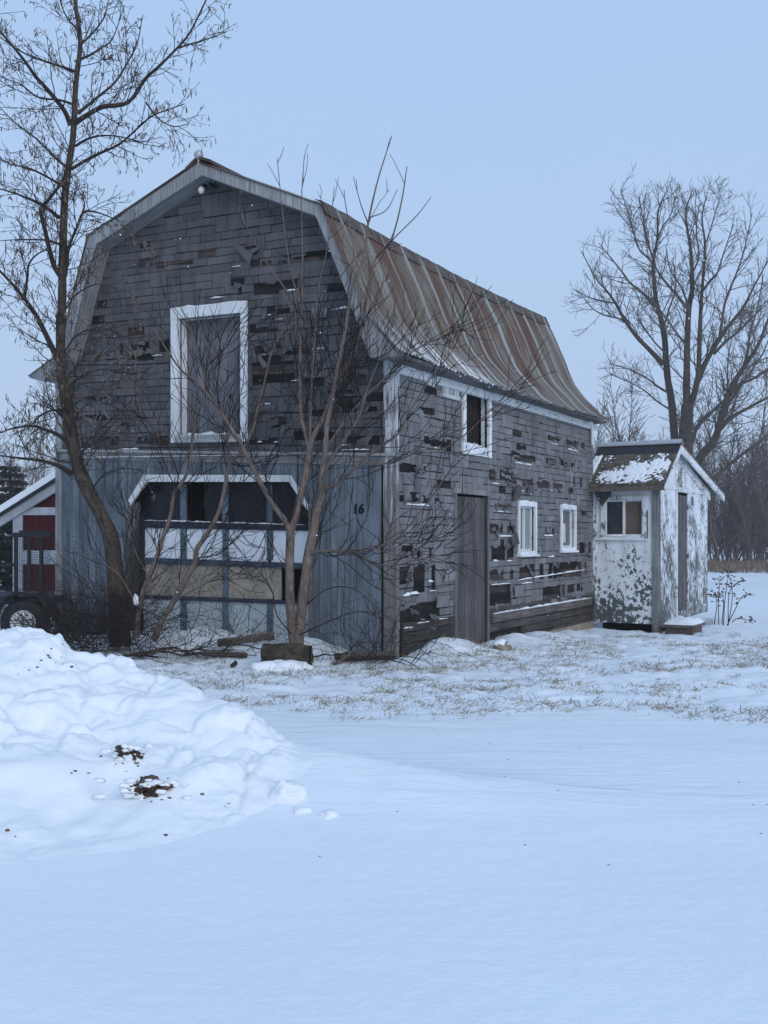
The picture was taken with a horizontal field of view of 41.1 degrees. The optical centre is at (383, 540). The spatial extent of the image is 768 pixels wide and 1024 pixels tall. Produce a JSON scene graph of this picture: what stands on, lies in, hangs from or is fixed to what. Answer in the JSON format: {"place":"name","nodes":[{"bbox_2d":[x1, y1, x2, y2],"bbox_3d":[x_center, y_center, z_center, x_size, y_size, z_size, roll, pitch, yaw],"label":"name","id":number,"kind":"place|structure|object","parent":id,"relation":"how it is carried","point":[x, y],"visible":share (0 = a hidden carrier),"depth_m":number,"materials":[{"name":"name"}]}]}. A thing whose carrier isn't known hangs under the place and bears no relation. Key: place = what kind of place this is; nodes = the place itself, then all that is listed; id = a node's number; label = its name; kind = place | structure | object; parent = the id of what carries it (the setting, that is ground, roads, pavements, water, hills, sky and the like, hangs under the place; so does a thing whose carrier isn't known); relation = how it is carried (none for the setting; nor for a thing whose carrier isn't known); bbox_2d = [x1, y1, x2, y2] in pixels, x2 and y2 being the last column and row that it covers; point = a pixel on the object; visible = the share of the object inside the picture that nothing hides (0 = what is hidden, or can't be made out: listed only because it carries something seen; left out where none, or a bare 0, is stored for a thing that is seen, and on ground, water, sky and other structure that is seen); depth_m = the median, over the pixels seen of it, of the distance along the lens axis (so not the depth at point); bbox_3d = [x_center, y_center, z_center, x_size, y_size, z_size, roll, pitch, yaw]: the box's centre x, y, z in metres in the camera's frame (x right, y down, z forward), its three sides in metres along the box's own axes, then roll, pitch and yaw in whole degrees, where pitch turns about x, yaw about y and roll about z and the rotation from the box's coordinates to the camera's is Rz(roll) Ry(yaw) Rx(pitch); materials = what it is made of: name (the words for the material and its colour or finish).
{"place":"outdoors","nodes":[
{"label":"outdoors","id":0,"kind":"place"},
{"bbox_2d":[230,660,237,667],"bbox_3d":[-1.680,1.392,11.457,0.084,0.109,0.063,0,0,0],"label":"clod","id":1,"kind":"object","parent":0,"point":[234,664],"visible":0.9,"depth_m":11.44,"materials":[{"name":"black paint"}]},
{"bbox_2d":[0,546,767,1023],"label":"snow ground","id":2,"kind":"structure","parent":0,"point":[428,886],"depth_m":4.38,"materials":[{"name":"white snow"}]},
{"bbox_2d":[0,435,12,591],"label":"spruce tree","id":3,"kind":"object","parent":2,"relation":"on","point":[4,557],"visible":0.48,"depth_m":24.09,"materials":[{"name":"green plant"}]},
{"bbox_2d":[0,455,31,591],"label":"spruce tree","id":4,"kind":"object","parent":2,"relation":"on","point":[11,490],"visible":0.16,"depth_m":32.83,"materials":[{"name":"green plant"}]},
{"bbox_2d":[0,471,54,615],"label":"red shed","id":5,"kind":"structure","parent":2,"relation":"on","point":[31,507],"depth_m":20.46,"materials":[{"name":"red painted wood"},{"name":"white painted wood"},{"name":"snow"}]},
{"bbox_2d":[0,352,54,541],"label":"wood","id":6,"kind":"object","parent":2,"relation":"on","point":[40,457],"visible":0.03,"depth_m":70.70,"materials":[{"name":"brown plant"}]},
{"bbox_2d":[0,530,64,632],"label":"utility trailer","id":7,"kind":"object","parent":2,"relation":"on","point":[29,535],"visible":0.54,"depth_m":14.28,"materials":[{"name":"black paint"}]},
{"bbox_2d":[0,567,102,642],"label":"bramble","id":8,"kind":"object","parent":2,"relation":"on","point":[21,614],"visible":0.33,"depth_m":13.33,"materials":[{"name":"brown plant"}]},
{"bbox_2d":[0,549,198,651],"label":"bramble","id":9,"kind":"object","parent":2,"relation":"on","point":[65,626],"visible":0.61,"depth_m":12.68,"materials":[{"name":"brown plant"}]},
{"bbox_2d":[1,534,223,657],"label":"bramble","id":10,"kind":"object","parent":2,"relation":"on","point":[105,602],"visible":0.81,"depth_m":12.63,"materials":[{"name":"brown plant"}]},
{"bbox_2d":[133,594,138,604],"bbox_3d":[-3.024,0.724,12.503,0.075,0.150,0.066,0,0,0],"label":"white scrap","id":11,"kind":"object","parent":10,"relation":"in","point":[136,599],"visible":0.95,"depth_m":12.48,"materials":[{"name":"plastic"}]},
{"bbox_2d":[0,0,236,647],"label":"ash tree","id":12,"kind":"object","parent":2,"relation":"on","point":[84,482],"visible":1,"depth_m":12.56,"materials":[{"name":"brown plant"}]},
{"bbox_2d":[80,597,165,657],"bbox_3d":[-3.072,1.116,12.075,0.556,0.961,1.516,0,0,38],"label":"fallen branch","id":13,"kind":"object","parent":2,"relation":"on","point":[137,641],"visible":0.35,"depth_m":12.11,"materials":[{"name":"brown wood"}]},
{"bbox_2d":[74,630,171,657],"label":"fallen branch","id":14,"kind":"object","parent":2,"relation":"on","point":[94,649],"visible":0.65,"depth_m":12.20,"materials":[{"name":"brown wood"}]},
{"bbox_2d":[96,632,196,665],"bbox_3d":[-2.885,1.278,11.598,1.398,0.466,0.582,0,0,18],"label":"fallen branch","id":15,"kind":"object","parent":2,"relation":"on","point":[132,657],"visible":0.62,"depth_m":11.68,"materials":[{"name":"brown wood"}]},
{"bbox_2d":[0,626,317,864],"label":"snow pile","id":16,"kind":"object","parent":2,"relation":"on","point":[61,720],"visible":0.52,"depth_m":5.59,"materials":[{"name":"white snow"}]},
{"bbox_2d":[5,644,229,836],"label":"dirt crumbs","id":17,"kind":"object","parent":16,"relation":"on","point":[7,830],"visible":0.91,"depth_m":5.38,"materials":[{"name":"brown soil"}]},
{"bbox_2d":[100,742,152,764],"bbox_3d":[-1.378,1.168,5.517,0.282,0.162,0.126,0,0,0],"label":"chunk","id":18,"kind":"object","parent":16,"relation":"on","point":[127,754],"visible":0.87,"depth_m":5.49,"materials":[{"name":"brown"}]},
{"bbox_2d":[89,775,191,801],"bbox_3d":[-1.224,1.264,5.175,0.531,0.153,0.134,0,0,0],"label":"dirt clod","id":19,"kind":"object","parent":16,"relation":"on","point":[149,786],"visible":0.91,"depth_m":5.14,"materials":[{"name":"brown"}]},
{"bbox_2d":[293,806,311,813],"bbox_3d":[-0.400,1.361,5.085,0.110,0.070,0.109,0,0,0],"label":"snow chunk","id":20,"kind":"object","parent":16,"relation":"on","point":[300,810],"visible":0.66,"depth_m":5.07,"materials":[{"name":"white snow"}]},
{"bbox_2d":[66,225,317,640],"bbox_3d":[-2.225,-1.231,12.438,2.955,4.981,1.739,0,0,0],"label":"young tree","id":21,"kind":"object","parent":2,"relation":"on","point":[187,575],"visible":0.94,"depth_m":12.35,"materials":[{"name":"brown plant"}]},
{"bbox_2d":[125,627,260,661],"bbox_3d":[-2.309,1.301,12.098,1.856,0.573,0.817,0,0,29],"label":"fallen branch","id":22,"kind":"object","parent":2,"relation":"on","point":[172,652],"visible":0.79,"depth_m":12.08,"materials":[{"name":"brown wood"}]},
{"bbox_2d":[135,624,257,659],"bbox_3d":[-2.275,1.282,12.262,1.522,0.606,0.759,0,0,0],"label":"fallen branch","id":23,"kind":"object","parent":2,"relation":"on","point":[177,648],"visible":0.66,"depth_m":12.30,"materials":[{"name":"brown wood"}]},
{"bbox_2d":[100,580,330,658],"bbox_3d":[-2.089,1.048,12.583,2.906,1.156,1.242,0,0,10],"label":"bramble","id":24,"kind":"object","parent":2,"relation":"on","point":[232,633],"visible":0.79,"depth_m":12.50,"materials":[{"name":"brown plant"}]},
{"bbox_2d":[201,651,247,657],"bbox_3d":[-1.887,1.346,12.082,0.558,0.082,0.110,0,0,16],"label":"plank","id":25,"kind":"object","parent":2,"relation":"on","point":[224,655],"visible":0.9,"depth_m":12.04,"materials":[{"name":"brown wood"}]},
{"bbox_2d":[184,622,289,654],"bbox_3d":[-1.691,1.283,12.239,1.447,0.598,0.332,0,0,23],"label":"fallen branch","id":26,"kind":"object","parent":2,"relation":"on","point":[239,644],"visible":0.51,"depth_m":12.19,"materials":[{"name":"brown wood"}]},
{"bbox_2d":[217,632,274,646],"bbox_3d":[-1.679,1.205,12.439,0.696,0.198,0.098,0,0,4],"label":"log","id":27,"kind":"object","parent":2,"relation":"on","point":[259,636],"visible":0.77,"depth_m":12.41,"materials":[{"name":"brown wood"}]},
{"bbox_2d":[251,659,313,670],"bbox_3d":[-1.116,1.418,11.309,0.723,0.195,0.377,0,0,7],"label":"snow chunk","id":28,"kind":"object","parent":2,"relation":"on","point":[274,664],"visible":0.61,"depth_m":11.17,"materials":[{"name":"white snow"}]},
{"bbox_2d":[260,643,313,665],"bbox_3d":[-1.089,1.319,11.540,0.577,0.326,0.379,0,0,0],"label":"log","id":29,"kind":"object","parent":2,"relation":"on","point":[274,651],"visible":0.59,"depth_m":11.41,"materials":[{"name":"wood"}]},
{"bbox_2d":[268,780,308,804],"bbox_3d":[-0.492,1.324,5.253,0.170,0.189,0.184,0,0,43],"label":"snow chunk","id":30,"kind":"object","parent":2,"relation":"on","point":[289,792],"visible":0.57,"depth_m":5.21,"materials":[{"name":"white snow"}]},
{"bbox_2d":[28,150,609,657],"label":"barn","id":31,"kind":"structure","parent":2,"relation":"on","point":[528,528],"depth_m":13.66,"materials":[{"name":"wood"}]},
{"bbox_2d":[170,300,247,442],"bbox_3d":[-2.271,-2.203,13.533,1.266,1.873,0.245,0,0,30],"label":"loft door","id":32,"kind":"structure","parent":31,"relation":"in","point":[229,362],"depth_m":13.62,"materials":[{"name":"white paint"}]},
{"bbox_2d":[125,475,312,637],"bbox_3d":[-2.236,0.295,13.541,3.227,2.386,0.234,0,0,30],"label":"garage door","id":33,"kind":"structure","parent":31,"relation":"in","point":[266,514],"depth_m":13.56,"materials":[{"name":"white paint"}]},
{"bbox_2d":[452,487,490,642],"bbox_3d":[1.159,0.466,13.889,0.110,2.308,1.158,0,0,30],"label":"side door","id":34,"kind":"structure","parent":31,"relation":"in","point":[469,588],"depth_m":13.97,"materials":[{"name":"grey wood"}]},
{"bbox_2d":[461,392,491,457],"bbox_3d":[1.201,-1.637,14.032,0.200,0.974,0.918,0,0,30],"label":"window","id":35,"kind":"structure","parent":31,"relation":"in","point":[468,441],"depth_m":14.22,"materials":[{"name":"paint"}]},
{"bbox_2d":[517,500,539,556],"bbox_3d":[2.153,-0.179,15.582,0.165,0.856,0.767,0,0,30],"label":"window","id":36,"kind":"structure","parent":31,"relation":"in","point":[524,516],"depth_m":15.70,"materials":[{"name":"white paint"}]},
{"bbox_2d":[559,504,578,552],"bbox_3d":[3.062,-0.202,17.163,0.165,0.814,0.774,0,0,30],"label":"window","id":37,"kind":"structure","parent":31,"relation":"in","point":[566,525],"depth_m":17.29,"materials":[{"name":"white paint"}]},
{"bbox_2d":[318,808,338,818],"bbox_3d":[-0.283,1.364,5.042,0.119,0.073,0.119,0,0,23],"label":"snow chunk","id":38,"kind":"object","parent":2,"relation":"on","point":[329,813],"visible":0.59,"depth_m":5.02,"materials":[{"name":"white snow"}]},
{"bbox_2d":[332,647,360,664],"bbox_3d":[-0.429,1.322,11.651,0.336,0.213,0.103,0,0,-38],"label":"plank","id":39,"kind":"object","parent":2,"relation":"on","point":[343,658],"visible":0.87,"depth_m":11.59,"materials":[{"name":"wood"}]},
{"bbox_2d":[148,136,556,668],"bbox_3d":[-0.350,-1.588,11.456,4.660,5.895,1.808,0,0,18],"label":"young tree","id":40,"kind":"object","parent":2,"relation":"on","point":[297,635],"visible":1,"depth_m":11.68,"materials":[{"name":"brown plant"}]},
{"bbox_2d":[314,642,391,662],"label":"fallen branch","id":41,"kind":"object","parent":2,"relation":"on","point":[353,654],"visible":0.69,"depth_m":11.62,"materials":[{"name":"brown wood"}]},
{"bbox_2d":[271,563,454,669],"bbox_3d":[-0.252,0.934,11.538,1.968,1.348,1.297,0,0,21],"label":"bramble","id":42,"kind":"object","parent":2,"relation":"on","point":[350,638],"visible":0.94,"depth_m":11.60,"materials":[{"name":"brown plant"}]},
{"bbox_2d":[334,651,395,661],"bbox_3d":[-0.214,1.328,11.687,0.704,0.151,0.147,0,0,12],"label":"plank","id":43,"kind":"object","parent":2,"relation":"on","point":[359,658],"visible":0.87,"depth_m":11.64,"materials":[{"name":"brown wood"}]},
{"bbox_2d":[308,600,496,668],"bbox_3d":[0.189,1.262,11.532,2.061,1.288,1.528,0,0,0],"label":"bramble","id":44,"kind":"object","parent":2,"relation":"on","point":[410,649],"visible":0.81,"depth_m":11.19,"materials":[{"name":"brown plant"}]},
{"bbox_2d":[492,639,511,649],"bbox_3d":[1.487,1.330,12.901,0.250,0.177,0.166,0,0,0],"label":"rubble lump","id":45,"kind":"object","parent":2,"relation":"on","point":[499,644],"visible":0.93,"depth_m":12.86,"materials":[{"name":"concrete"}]},
{"bbox_2d":[563,162,701,438],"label":"bare tree","id":46,"kind":"object","parent":2,"relation":"on","point":[667,377],"visible":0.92,"depth_m":41.02,"materials":[{"name":"plant"}]},
{"bbox_2d":[588,439,724,633],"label":"entry shed","id":47,"kind":"structure","parent":2,"relation":"on","point":[650,549],"depth_m":18.20,"materials":[{"name":"paint"}]},
{"bbox_2d":[595,495,647,539],"bbox_3d":[4.198,-0.387,18.059,0.929,0.782,0.120,0,0,30],"label":"window","id":48,"kind":"structure","parent":47,"relation":"in","point":[622,515],"depth_m":18.05,"materials":[{"name":"paint"}]},
{"bbox_2d":[675,487,690,616],"bbox_3d":[5.560,0.246,19.136,0.090,2.430,1.054,0,0,30],"label":"shed door","id":49,"kind":"structure","parent":47,"relation":"in","point":[680,500],"depth_m":19.08,"materials":[{"name":"white paint"}]},
{"bbox_2d":[689,494,693,507],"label":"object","id":50,"kind":"structure","parent":47,"relation":"in","point":[691,498],"depth_m":19.62,"materials":[{"name":"white paint"}]},
{"bbox_2d":[593,344,767,568],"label":"wood","id":51,"kind":"object","parent":2,"relation":"on","point":[749,536],"visible":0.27,"depth_m":65.77,"materials":[{"name":"brown plant"}]},
{"bbox_2d":[661,615,705,634],"bbox_3d":[5.181,1.562,17.694,0.550,0.516,0.860,0,0,30],"label":"wooden step","id":52,"kind":"object","parent":2,"relation":"on","point":[679,624],"visible":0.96,"depth_m":17.41,"materials":[{"name":"white"}]},
{"bbox_2d":[610,177,767,454],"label":"bare tree","id":53,"kind":"object","parent":2,"relation":"on","point":[688,404],"visible":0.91,"depth_m":39.75,"materials":[{"name":"plant"}]},
{"bbox_2d":[673,258,767,489],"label":"bare tree","id":54,"kind":"object","parent":2,"relation":"on","point":[734,386],"visible":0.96,"depth_m":35.89,"materials":[{"name":"plant"}]},
{"bbox_2d":[706,569,755,625],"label":"weed stalk","id":55,"kind":"object","parent":2,"relation":"on","point":[722,592],"visible":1,"depth_m":16.39,"materials":[{"name":"brown plant"}]},
{"bbox_2d":[708,555,767,572],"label":"dry reeds","id":56,"kind":"object","parent":2,"relation":"on","point":[736,567],"visible":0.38,"depth_m":60.01,"materials":[{"name":"beige plant"}]},
{"bbox_2d":[0,0,767,536],"label":"sky","id":57,"kind":"structure","parent":0,"point":[481,65],"materials":[{"name":"blue"}]},
{"bbox_2d":[121,629,767,724],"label":"dead grass","id":58,"kind":"structure","parent":0,"point":[434,671],"depth_m":10.53,"materials":[{"name":"beige plant"}]}
]}

